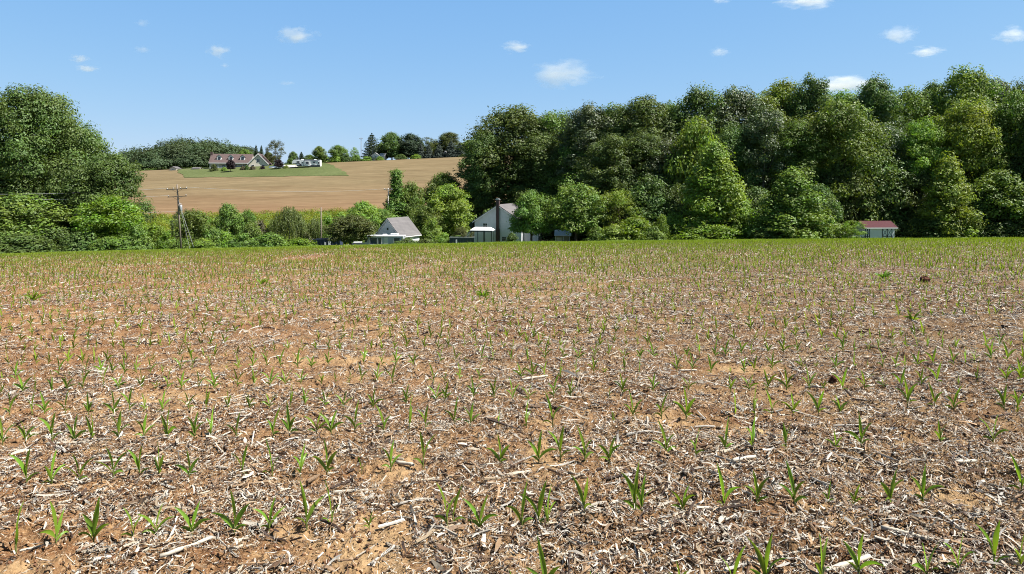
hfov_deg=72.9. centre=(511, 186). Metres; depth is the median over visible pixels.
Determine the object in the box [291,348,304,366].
corn seedling
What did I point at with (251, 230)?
shrub
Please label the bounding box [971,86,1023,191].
woodland tree
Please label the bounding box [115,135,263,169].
wood
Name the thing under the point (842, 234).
bush
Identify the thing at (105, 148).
deciduous tree
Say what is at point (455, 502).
corn seedling
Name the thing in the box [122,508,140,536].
corn seedling
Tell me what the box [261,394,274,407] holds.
corn seedling
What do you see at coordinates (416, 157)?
bush
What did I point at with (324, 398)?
corn seedling
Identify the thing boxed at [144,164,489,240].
ground
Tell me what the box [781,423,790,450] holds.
corn seedling
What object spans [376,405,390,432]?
corn seedling
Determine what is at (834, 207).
woodland tree
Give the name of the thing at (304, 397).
corn seedling
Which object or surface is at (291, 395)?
corn seedling
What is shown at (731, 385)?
corn seedling
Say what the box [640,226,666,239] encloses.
bush
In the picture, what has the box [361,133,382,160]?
pine tree
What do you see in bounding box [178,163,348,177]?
hill lawn
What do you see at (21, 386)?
corn seedling
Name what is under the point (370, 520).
corn seedling
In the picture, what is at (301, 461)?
corn seedling
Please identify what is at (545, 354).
corn seedling
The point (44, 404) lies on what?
corn seedling
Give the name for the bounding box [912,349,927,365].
corn seedling
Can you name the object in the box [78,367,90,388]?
corn seedling
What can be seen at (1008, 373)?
corn seedling
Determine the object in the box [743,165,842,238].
woodland tree
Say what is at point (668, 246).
corn rows
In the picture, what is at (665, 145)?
woodland tree
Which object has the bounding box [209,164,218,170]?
shrub
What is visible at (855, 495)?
corn seedling
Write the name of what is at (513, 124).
woodland tree
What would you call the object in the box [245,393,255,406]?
corn seedling
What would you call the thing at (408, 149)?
deciduous tree
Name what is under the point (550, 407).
corn seedling
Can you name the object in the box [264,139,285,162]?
deciduous tree
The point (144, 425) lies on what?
corn seedling
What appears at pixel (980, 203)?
woodland tree
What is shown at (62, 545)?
soil crumbs
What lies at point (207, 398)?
corn seedling
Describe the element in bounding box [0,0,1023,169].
sky
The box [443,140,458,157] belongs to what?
spruce tree
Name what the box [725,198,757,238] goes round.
bush
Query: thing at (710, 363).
corn seedling
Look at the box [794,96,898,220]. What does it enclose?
woodland tree
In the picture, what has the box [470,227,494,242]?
pavilion
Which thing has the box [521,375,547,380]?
corn stalk
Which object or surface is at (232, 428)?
corn seedling
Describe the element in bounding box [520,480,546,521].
corn seedling
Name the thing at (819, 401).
corn seedling
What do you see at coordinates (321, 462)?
corn seedling
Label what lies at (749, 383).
corn seedling
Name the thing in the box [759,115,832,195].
woodland tree
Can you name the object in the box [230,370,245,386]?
corn seedling
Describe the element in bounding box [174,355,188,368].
corn seedling
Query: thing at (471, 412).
corn seedling
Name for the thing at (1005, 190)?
woodland tree
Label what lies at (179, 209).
utility pole
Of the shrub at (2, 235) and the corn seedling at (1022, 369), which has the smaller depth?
the corn seedling at (1022, 369)
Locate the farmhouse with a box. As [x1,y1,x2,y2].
[466,198,543,242]
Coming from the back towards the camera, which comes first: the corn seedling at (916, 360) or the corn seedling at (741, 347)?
the corn seedling at (741, 347)
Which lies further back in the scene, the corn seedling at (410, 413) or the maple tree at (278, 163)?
the maple tree at (278, 163)
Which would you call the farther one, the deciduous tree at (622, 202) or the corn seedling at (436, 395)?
the deciduous tree at (622, 202)
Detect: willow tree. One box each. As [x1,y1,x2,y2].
[266,205,307,241]
[298,218,325,239]
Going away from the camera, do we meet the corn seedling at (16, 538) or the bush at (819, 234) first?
the corn seedling at (16, 538)
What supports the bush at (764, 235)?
on the ground at (470, 225)
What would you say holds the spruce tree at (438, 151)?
on the ground at (470, 225)
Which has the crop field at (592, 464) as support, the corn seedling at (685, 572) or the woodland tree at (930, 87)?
the corn seedling at (685, 572)
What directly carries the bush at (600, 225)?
on the ground at (470, 225)
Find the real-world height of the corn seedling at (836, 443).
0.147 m
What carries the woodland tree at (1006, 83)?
on the ground at (470, 225)
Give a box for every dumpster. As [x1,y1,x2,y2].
[313,238,342,244]
[449,236,474,242]
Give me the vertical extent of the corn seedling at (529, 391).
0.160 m
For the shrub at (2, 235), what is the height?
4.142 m
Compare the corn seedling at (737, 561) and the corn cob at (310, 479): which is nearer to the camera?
the corn seedling at (737, 561)
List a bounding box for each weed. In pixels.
[23,291,44,300]
[256,277,269,283]
[477,291,490,296]
[875,270,893,277]
[903,311,923,319]
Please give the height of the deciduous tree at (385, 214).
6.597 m
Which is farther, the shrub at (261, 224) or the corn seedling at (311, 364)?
the shrub at (261, 224)
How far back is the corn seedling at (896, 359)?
7.01 m
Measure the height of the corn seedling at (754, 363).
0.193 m
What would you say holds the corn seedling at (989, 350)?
on the crop field at (592, 464)
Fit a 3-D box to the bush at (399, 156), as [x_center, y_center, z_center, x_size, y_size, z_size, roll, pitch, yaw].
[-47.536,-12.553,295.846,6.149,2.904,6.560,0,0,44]
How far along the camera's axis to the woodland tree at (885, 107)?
135.68 m
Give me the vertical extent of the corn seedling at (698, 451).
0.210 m
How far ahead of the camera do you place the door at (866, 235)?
110.96 m
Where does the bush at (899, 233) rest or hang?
on the ground at (470, 225)
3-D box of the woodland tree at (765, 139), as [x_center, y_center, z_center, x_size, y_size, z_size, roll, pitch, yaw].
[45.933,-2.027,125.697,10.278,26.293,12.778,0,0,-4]
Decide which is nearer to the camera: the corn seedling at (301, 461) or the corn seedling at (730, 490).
the corn seedling at (730, 490)
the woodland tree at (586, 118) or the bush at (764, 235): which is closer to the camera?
the bush at (764, 235)
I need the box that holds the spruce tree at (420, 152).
[417,143,425,158]
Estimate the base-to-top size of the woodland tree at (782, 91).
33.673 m
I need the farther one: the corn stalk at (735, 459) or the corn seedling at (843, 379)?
the corn seedling at (843, 379)
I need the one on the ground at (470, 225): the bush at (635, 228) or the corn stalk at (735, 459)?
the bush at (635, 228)
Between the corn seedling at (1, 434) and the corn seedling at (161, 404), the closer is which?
the corn seedling at (1, 434)
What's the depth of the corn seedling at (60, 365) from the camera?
7.21 m
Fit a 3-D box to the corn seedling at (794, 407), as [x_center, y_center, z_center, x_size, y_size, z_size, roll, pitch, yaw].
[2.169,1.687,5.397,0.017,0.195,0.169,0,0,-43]
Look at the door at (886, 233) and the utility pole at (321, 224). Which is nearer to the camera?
the door at (886, 233)
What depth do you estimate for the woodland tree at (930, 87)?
142.88 m
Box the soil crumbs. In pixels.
[0,329,1023,573]
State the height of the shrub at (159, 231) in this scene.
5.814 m
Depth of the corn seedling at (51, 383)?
6.46 m
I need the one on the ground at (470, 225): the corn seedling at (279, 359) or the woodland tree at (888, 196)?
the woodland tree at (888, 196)
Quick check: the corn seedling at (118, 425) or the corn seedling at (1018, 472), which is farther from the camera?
the corn seedling at (118, 425)
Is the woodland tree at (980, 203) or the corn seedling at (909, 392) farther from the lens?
the woodland tree at (980, 203)
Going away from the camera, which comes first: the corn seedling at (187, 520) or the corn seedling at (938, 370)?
the corn seedling at (187, 520)
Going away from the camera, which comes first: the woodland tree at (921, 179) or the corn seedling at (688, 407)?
the corn seedling at (688, 407)
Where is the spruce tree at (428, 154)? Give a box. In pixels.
[424,144,433,157]
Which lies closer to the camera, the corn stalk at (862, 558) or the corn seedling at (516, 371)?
the corn stalk at (862, 558)
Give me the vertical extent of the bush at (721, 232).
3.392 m
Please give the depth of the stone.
4.90 m
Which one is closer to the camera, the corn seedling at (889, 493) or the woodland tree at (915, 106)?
the corn seedling at (889, 493)
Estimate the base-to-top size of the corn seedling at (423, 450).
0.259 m
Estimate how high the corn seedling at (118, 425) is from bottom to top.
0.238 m
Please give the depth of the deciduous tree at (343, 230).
111.22 m
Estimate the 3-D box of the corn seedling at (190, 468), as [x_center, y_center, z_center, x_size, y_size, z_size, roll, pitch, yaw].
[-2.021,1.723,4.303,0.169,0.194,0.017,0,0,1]
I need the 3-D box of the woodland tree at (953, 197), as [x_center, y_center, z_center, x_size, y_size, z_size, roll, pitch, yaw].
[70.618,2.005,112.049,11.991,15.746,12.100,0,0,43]
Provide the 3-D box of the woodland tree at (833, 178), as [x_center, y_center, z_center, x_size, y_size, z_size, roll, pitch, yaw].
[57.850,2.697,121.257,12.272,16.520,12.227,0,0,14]
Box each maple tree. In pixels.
[226,160,235,171]
[274,159,283,168]
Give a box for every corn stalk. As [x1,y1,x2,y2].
[46,441,91,444]
[95,459,120,462]
[159,536,212,557]
[227,480,273,488]
[274,431,302,433]
[396,460,414,465]
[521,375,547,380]
[679,369,696,370]
[731,455,755,462]
[823,554,870,572]
[881,525,932,540]
[954,459,976,463]
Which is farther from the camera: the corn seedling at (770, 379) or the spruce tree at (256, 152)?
the spruce tree at (256, 152)
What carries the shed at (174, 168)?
on the hill field at (364, 179)
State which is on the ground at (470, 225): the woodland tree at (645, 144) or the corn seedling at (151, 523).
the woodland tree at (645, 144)
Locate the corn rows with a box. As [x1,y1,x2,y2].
[0,236,1023,564]
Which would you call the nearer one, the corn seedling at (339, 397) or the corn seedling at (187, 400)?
the corn seedling at (187, 400)
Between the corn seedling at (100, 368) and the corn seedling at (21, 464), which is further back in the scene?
the corn seedling at (100, 368)
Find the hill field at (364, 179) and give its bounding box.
[114,156,511,216]
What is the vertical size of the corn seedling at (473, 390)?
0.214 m
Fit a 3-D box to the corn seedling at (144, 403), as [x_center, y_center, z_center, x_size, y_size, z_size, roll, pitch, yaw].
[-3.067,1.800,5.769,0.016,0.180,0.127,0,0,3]
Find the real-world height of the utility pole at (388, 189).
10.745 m
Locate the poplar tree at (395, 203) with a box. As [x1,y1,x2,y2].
[382,167,410,217]
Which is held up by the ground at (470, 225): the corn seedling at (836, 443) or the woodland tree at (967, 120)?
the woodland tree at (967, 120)
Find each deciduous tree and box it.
[0,82,106,224]
[0,192,75,245]
[16,126,137,218]
[31,167,85,234]
[60,151,160,229]
[68,194,147,246]
[168,208,188,238]
[169,206,216,243]
[210,202,244,240]
[236,208,257,233]
[237,149,252,153]
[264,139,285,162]
[288,151,297,159]
[304,155,313,159]
[311,146,327,160]
[322,212,378,244]
[328,144,348,161]
[347,200,382,233]
[350,147,359,157]
[376,209,394,225]
[378,131,404,159]
[397,132,425,158]
[399,178,424,218]
[406,204,446,239]
[420,137,437,155]
[423,171,461,204]
[423,182,476,236]
[431,131,462,152]
[431,142,444,155]
[446,227,474,242]
[461,180,484,227]
[508,189,555,240]
[541,180,609,240]
[587,188,650,231]
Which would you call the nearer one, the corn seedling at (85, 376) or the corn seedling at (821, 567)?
the corn seedling at (821, 567)
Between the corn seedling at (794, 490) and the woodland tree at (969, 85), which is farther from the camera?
the woodland tree at (969, 85)
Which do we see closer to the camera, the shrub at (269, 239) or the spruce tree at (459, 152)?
the shrub at (269, 239)
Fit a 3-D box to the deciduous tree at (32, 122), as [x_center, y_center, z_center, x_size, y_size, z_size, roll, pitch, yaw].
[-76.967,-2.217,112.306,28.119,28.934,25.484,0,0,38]
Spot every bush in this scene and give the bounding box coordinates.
[284,158,292,163]
[321,156,330,162]
[330,155,340,162]
[340,154,353,161]
[350,154,361,161]
[361,156,371,160]
[393,154,408,159]
[409,154,421,158]
[540,200,600,241]
[580,209,617,238]
[583,226,604,240]
[598,223,629,240]
[616,214,653,240]
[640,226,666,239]
[653,214,671,239]
[657,212,686,238]
[667,225,712,239]
[700,224,748,239]
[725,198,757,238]
[749,226,791,238]
[809,226,828,238]
[820,222,849,238]
[870,211,909,237]
[895,216,926,237]
[915,212,974,237]
[960,215,1008,237]
[990,212,1023,237]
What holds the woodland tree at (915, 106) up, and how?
on the ground at (470, 225)
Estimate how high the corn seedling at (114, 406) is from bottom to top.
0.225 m
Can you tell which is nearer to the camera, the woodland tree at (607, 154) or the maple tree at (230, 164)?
the woodland tree at (607, 154)
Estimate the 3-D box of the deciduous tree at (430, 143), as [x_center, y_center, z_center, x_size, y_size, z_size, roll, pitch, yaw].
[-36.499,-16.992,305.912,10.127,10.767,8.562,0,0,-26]
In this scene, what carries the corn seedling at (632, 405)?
on the crop field at (592, 464)
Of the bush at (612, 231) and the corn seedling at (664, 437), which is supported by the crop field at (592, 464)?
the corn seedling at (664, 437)
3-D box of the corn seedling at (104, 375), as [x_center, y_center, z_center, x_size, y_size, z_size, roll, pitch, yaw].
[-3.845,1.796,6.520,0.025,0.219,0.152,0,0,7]
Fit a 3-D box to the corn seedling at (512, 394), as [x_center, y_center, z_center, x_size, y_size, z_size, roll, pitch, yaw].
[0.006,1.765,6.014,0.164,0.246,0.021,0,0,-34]
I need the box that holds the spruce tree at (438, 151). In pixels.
[432,144,445,157]
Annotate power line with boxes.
[192,187,375,191]
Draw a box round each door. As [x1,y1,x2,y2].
[865,229,869,237]
[882,229,891,237]
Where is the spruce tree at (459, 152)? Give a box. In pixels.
[453,143,464,156]
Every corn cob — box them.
[306,474,320,483]
[471,553,497,559]
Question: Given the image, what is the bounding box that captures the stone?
[755,428,763,435]
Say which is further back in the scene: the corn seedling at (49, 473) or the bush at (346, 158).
the bush at (346, 158)
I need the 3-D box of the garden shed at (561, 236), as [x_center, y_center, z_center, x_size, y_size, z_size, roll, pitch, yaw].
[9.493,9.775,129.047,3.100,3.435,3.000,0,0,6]
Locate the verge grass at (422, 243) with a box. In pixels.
[0,237,1018,254]
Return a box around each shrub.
[0,231,11,245]
[0,232,67,252]
[29,223,70,250]
[58,229,101,251]
[83,236,137,250]
[117,223,158,249]
[143,222,160,247]
[153,226,165,248]
[155,229,175,249]
[167,238,190,248]
[186,238,220,248]
[202,226,228,247]
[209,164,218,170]
[215,230,235,247]
[226,232,254,247]
[240,222,263,241]
[242,232,288,247]
[254,218,269,242]
[267,220,287,243]
[281,237,316,246]
[303,232,312,242]
[311,215,332,239]
[332,212,345,222]
[394,237,417,243]
[414,238,437,243]
[419,216,445,240]
[432,232,449,242]
[506,233,518,241]
[832,220,867,238]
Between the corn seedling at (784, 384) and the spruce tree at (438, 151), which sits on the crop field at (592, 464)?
the corn seedling at (784, 384)
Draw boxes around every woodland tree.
[453,103,557,210]
[456,129,503,215]
[499,131,569,215]
[513,108,576,201]
[538,138,604,208]
[550,99,620,194]
[572,131,641,226]
[581,102,639,201]
[595,127,673,201]
[598,170,639,228]
[617,94,681,162]
[622,172,673,226]
[640,137,691,188]
[660,114,726,220]
[660,183,698,225]
[661,99,687,139]
[664,80,739,162]
[675,138,763,238]
[704,84,771,205]
[713,120,763,193]
[737,93,792,189]
[737,103,794,205]
[741,186,772,228]
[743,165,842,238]
[757,77,821,149]
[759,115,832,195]
[781,72,840,165]
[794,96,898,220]
[804,183,843,225]
[814,88,876,154]
[819,159,877,234]
[837,146,918,234]
[852,71,918,146]
[868,122,928,212]
[891,168,945,226]
[892,82,940,131]
[897,115,957,197]
[903,79,952,132]
[907,150,992,237]
[919,97,1022,190]
[926,62,1005,176]
[965,183,1007,224]
[967,168,1023,231]
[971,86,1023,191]
[985,75,1013,135]
[990,76,1023,148]
[999,116,1023,179]
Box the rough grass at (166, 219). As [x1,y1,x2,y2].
[142,209,383,237]
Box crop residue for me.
[0,239,1023,573]
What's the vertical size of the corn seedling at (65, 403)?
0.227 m
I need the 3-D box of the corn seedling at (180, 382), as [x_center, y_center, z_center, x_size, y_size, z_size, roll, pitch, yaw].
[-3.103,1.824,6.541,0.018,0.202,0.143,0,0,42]
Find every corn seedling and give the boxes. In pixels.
[0,418,15,444]
[2,393,18,414]
[8,361,23,379]
[9,449,38,484]
[13,375,32,390]
[14,501,23,552]
[17,420,37,442]
[35,391,52,413]
[39,413,62,440]
[40,501,68,542]
[42,450,64,484]
[47,372,52,389]
[53,357,66,374]
[57,390,68,413]
[62,373,74,387]
[64,454,93,480]
[65,414,87,440]
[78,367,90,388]
[78,496,107,542]
[83,392,93,414]
[84,414,94,438]
[92,356,105,370]
[94,446,127,477]
[99,366,107,386]
[102,390,120,412]
[109,356,116,372]
[110,411,128,438]
[111,375,125,388]
[118,355,131,373]
[121,389,136,409]
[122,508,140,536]
[127,446,148,474]
[133,356,140,372]
[135,413,154,435]
[136,370,144,387]
[138,503,173,534]
[139,394,147,409]
[154,443,163,475]
[156,389,170,410]
[160,406,176,436]
[163,369,172,388]
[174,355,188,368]
[174,501,209,534]
[175,449,199,477]
[176,369,188,389]
[178,391,196,408]
[187,412,203,438]
[204,366,219,386]
[205,384,209,408]
[206,406,213,433]
[212,490,249,534]
[224,391,230,407]
[224,411,242,437]
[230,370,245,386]
[231,444,247,475]
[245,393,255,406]
[247,353,258,365]
[252,369,257,383]
[254,498,285,531]
[261,367,278,385]
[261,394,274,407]
[262,438,278,475]
[267,407,280,437]
[276,348,284,366]
[277,370,291,382]
[281,399,297,435]
[290,386,292,406]
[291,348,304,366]
[293,444,306,475]
[294,482,323,530]
[295,369,306,382]
[302,387,308,402]
[305,356,315,367]
[305,411,329,434]
[313,440,336,474]
[319,390,331,404]
[319,410,343,433]
[322,481,338,529]
[324,351,333,364]
[335,391,353,408]
[343,400,361,431]
[358,363,366,382]
[360,344,367,363]
[362,511,376,528]
[367,389,382,407]
[374,363,383,380]
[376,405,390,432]
[381,440,402,471]
[385,364,395,382]
[391,347,400,362]
[401,384,412,403]
[408,352,417,364]
[409,394,412,429]
[414,433,435,469]
[416,406,430,430]
[428,384,443,398]
[434,484,455,525]
[439,380,450,399]
[444,397,461,425]
[445,484,465,521]
[456,361,462,378]
[462,495,497,528]
[464,401,478,426]
[466,376,480,396]
[487,433,508,463]
[488,379,500,397]
[506,479,532,529]
[507,378,519,398]
[512,363,527,376]
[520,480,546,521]
[521,383,535,398]
[522,402,529,425]
[523,357,537,373]
[526,536,559,573]
[527,430,555,462]
[539,341,551,359]
[540,487,554,526]
[543,392,562,426]
[547,372,560,397]
[548,426,569,462]
[566,378,577,397]
[571,475,590,512]
[572,346,584,357]
[572,426,593,460]
[588,356,598,372]
[597,436,619,463]
[614,373,628,393]
[621,463,647,509]
[624,391,642,414]
[632,473,652,510]
[647,338,658,355]
[647,374,659,391]
[653,420,675,454]
[654,393,670,418]
[668,561,688,573]
[671,354,681,371]
[671,484,694,509]
[674,388,695,418]
[681,377,695,390]
[686,350,698,368]
[691,429,703,453]
[707,353,717,371]
[717,463,740,505]
[718,417,732,448]
[719,338,731,355]
[720,545,745,573]
[727,376,735,391]
[734,388,736,414]
[738,340,747,354]
[739,357,750,372]
[741,375,758,390]
[744,471,769,505]
[746,356,757,369]
[746,414,755,448]
[747,532,785,573]
[751,384,757,415]
[762,388,779,413]
[763,369,776,389]
[766,350,781,369]
[774,366,793,389]
[777,336,793,353]
[778,459,806,504]
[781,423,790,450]
[783,393,800,414]
[794,340,801,352]
[795,356,808,367]
[802,365,815,387]
[806,391,825,415]
[815,533,829,573]
[822,482,832,502]
[826,431,841,446]
[830,353,843,368]
[830,395,847,413]
[832,368,847,389]
[838,334,846,349]
[843,534,882,573]
[844,411,871,447]
[846,484,863,503]
[854,370,873,389]
[880,469,902,502]
[890,349,899,367]
[892,366,905,385]
[895,377,917,407]
[911,463,942,501]
[911,542,938,573]
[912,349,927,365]
[915,367,928,385]
[925,346,936,362]
[926,380,943,406]
[927,361,941,381]
[935,420,948,443]
[943,533,974,569]
[944,387,963,408]
[947,345,958,364]
[976,520,1009,569]
[979,413,1008,443]
[985,340,996,358]
[993,384,1010,409]
[994,329,1006,344]
[999,365,1013,380]
[1003,341,1016,360]
[1007,453,1023,491]
[1009,389,1023,403]
[1012,358,1023,378]
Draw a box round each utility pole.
[166,184,187,248]
[320,207,321,237]
[384,188,392,206]
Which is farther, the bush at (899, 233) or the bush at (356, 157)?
the bush at (356, 157)
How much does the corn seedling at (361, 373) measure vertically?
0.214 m
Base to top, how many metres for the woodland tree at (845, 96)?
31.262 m
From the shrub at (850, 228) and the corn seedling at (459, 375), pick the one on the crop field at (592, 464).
the corn seedling at (459, 375)
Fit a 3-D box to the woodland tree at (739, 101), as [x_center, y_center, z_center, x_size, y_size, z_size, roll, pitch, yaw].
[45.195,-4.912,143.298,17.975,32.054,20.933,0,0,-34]
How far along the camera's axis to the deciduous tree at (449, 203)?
139.78 m
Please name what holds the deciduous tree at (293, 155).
on the ground at (470, 225)
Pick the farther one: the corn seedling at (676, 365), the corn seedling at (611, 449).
the corn seedling at (676, 365)
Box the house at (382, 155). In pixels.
[379,153,386,159]
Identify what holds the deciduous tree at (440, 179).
on the ground at (470, 225)
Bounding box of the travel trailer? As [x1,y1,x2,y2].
[292,159,321,166]
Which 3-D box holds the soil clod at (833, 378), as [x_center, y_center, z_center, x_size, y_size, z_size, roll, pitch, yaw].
[3.032,1.820,6.539,0.075,0.086,0.076,0,0,0]
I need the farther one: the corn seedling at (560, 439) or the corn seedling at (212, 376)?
the corn seedling at (212, 376)
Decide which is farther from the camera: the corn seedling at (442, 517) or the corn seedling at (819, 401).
the corn seedling at (819, 401)
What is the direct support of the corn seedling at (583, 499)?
on the crop field at (592, 464)
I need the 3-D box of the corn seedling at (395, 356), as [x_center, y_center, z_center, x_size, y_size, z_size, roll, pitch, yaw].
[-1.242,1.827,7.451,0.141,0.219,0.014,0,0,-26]
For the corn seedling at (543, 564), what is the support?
on the crop field at (592, 464)
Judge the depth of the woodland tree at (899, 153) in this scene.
123.22 m
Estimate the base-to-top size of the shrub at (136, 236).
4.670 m
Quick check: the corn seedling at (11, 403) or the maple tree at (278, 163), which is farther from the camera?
the maple tree at (278, 163)
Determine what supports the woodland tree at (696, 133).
on the ground at (470, 225)
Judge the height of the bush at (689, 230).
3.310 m
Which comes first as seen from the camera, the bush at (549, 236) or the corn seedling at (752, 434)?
the corn seedling at (752, 434)
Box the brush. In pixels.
[138,204,386,244]
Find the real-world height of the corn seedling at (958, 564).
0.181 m
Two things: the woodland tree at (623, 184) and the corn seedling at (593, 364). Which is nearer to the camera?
the corn seedling at (593, 364)
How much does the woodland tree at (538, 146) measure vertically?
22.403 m
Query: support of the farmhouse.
on the ground at (470, 225)
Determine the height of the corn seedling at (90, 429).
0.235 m
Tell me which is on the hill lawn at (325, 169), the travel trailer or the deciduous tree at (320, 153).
the travel trailer
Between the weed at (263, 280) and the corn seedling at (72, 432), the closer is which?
the corn seedling at (72, 432)
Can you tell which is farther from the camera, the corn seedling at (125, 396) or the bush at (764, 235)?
the bush at (764, 235)
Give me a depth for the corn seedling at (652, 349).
7.62 m
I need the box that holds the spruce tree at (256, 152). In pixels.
[253,146,258,156]
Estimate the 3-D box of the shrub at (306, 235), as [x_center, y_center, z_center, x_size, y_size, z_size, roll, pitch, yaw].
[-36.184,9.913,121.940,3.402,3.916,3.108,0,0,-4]
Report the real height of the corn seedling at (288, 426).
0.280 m
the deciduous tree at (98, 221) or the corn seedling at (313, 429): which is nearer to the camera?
the corn seedling at (313, 429)
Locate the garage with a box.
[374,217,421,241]
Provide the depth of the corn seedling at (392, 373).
6.71 m
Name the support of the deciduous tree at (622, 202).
on the ground at (470, 225)
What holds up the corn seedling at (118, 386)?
on the crop field at (592, 464)
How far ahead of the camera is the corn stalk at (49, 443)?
4.96 m
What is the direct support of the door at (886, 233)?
in the barn shed at (880, 229)
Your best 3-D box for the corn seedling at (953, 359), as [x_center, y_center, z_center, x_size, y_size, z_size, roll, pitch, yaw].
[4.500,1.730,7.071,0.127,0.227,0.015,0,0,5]
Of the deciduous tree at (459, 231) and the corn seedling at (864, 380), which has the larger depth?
the deciduous tree at (459, 231)
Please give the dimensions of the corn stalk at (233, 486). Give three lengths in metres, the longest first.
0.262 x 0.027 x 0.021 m
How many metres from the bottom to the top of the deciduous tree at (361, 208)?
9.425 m
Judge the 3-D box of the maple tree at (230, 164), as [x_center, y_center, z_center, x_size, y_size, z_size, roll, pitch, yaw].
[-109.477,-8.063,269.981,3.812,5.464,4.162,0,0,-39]
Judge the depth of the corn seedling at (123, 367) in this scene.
7.23 m
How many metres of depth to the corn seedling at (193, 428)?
5.04 m
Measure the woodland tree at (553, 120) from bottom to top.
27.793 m
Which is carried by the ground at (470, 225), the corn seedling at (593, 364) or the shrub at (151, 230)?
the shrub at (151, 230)
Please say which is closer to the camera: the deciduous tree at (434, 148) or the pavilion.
the pavilion
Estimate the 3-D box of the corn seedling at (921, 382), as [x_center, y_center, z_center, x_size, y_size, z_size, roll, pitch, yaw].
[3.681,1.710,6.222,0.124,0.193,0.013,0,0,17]
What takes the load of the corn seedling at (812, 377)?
on the crop field at (592, 464)
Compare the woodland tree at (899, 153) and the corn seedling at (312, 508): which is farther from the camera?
the woodland tree at (899, 153)
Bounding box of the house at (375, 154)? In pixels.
[371,152,379,160]
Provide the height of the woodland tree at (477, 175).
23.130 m
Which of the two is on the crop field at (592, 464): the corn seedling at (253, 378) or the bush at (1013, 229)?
the corn seedling at (253, 378)
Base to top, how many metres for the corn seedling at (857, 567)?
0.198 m
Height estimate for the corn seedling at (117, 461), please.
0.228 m
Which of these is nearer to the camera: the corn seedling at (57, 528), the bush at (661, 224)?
the corn seedling at (57, 528)
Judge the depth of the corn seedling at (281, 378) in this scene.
6.59 m
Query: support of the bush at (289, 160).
on the hill field at (364, 179)
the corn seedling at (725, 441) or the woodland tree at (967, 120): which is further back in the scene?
the woodland tree at (967, 120)
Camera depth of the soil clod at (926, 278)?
15.36 m
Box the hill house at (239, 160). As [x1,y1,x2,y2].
[209,152,272,167]
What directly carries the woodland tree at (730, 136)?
on the ground at (470, 225)
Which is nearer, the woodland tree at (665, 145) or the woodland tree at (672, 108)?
the woodland tree at (665, 145)
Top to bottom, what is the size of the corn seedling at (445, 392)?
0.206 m
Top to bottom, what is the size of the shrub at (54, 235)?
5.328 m
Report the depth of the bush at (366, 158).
294.94 m
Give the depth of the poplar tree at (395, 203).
151.05 m
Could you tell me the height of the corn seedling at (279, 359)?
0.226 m
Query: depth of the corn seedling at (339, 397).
5.91 m
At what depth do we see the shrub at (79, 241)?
91.67 m
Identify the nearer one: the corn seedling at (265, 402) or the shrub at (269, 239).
the corn seedling at (265, 402)
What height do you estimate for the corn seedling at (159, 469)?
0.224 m
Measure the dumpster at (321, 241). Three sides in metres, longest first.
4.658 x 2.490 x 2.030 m
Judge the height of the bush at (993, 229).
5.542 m
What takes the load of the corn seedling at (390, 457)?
on the crop field at (592, 464)
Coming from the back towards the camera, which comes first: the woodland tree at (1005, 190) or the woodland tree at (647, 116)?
the woodland tree at (647, 116)
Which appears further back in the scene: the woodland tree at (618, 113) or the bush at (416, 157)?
the bush at (416, 157)
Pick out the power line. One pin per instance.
(290, 191)
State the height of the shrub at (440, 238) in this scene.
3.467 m
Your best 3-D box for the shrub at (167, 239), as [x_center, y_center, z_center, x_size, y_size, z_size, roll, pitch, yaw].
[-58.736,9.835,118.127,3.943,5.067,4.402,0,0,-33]
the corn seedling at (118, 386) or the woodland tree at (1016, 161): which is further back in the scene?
the woodland tree at (1016, 161)
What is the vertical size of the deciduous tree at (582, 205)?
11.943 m
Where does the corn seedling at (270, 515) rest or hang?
on the crop field at (592, 464)
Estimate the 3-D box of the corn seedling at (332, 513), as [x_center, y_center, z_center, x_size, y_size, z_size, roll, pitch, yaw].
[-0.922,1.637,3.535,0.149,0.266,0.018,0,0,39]
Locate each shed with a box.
[169,166,180,170]
[554,230,570,241]
[854,221,897,237]
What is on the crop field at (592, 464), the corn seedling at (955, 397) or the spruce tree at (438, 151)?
the corn seedling at (955, 397)
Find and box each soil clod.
[829,375,837,382]
[920,276,930,282]
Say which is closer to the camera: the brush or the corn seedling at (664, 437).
the corn seedling at (664, 437)
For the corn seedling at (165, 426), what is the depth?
5.04 m
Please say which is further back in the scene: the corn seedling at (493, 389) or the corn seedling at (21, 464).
the corn seedling at (493, 389)
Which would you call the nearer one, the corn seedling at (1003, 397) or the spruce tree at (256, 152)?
the corn seedling at (1003, 397)
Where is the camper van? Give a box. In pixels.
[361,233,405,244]
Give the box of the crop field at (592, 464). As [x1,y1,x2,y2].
[0,240,1023,573]
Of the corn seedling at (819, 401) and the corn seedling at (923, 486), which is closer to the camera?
the corn seedling at (923, 486)
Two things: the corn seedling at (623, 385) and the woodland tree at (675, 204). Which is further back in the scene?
the woodland tree at (675, 204)
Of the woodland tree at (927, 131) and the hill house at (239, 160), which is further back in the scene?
the hill house at (239, 160)
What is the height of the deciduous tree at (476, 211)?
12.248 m
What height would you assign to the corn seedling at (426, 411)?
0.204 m
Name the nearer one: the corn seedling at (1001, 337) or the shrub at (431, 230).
the corn seedling at (1001, 337)
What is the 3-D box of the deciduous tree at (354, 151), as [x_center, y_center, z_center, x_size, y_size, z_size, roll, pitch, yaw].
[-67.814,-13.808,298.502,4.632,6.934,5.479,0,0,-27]
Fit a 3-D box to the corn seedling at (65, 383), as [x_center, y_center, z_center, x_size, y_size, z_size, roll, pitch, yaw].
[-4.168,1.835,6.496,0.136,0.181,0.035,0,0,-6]
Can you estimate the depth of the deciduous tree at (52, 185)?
104.14 m
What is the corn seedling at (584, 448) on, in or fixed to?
on the crop field at (592, 464)
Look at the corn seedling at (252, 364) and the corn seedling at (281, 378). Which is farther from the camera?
the corn seedling at (252, 364)

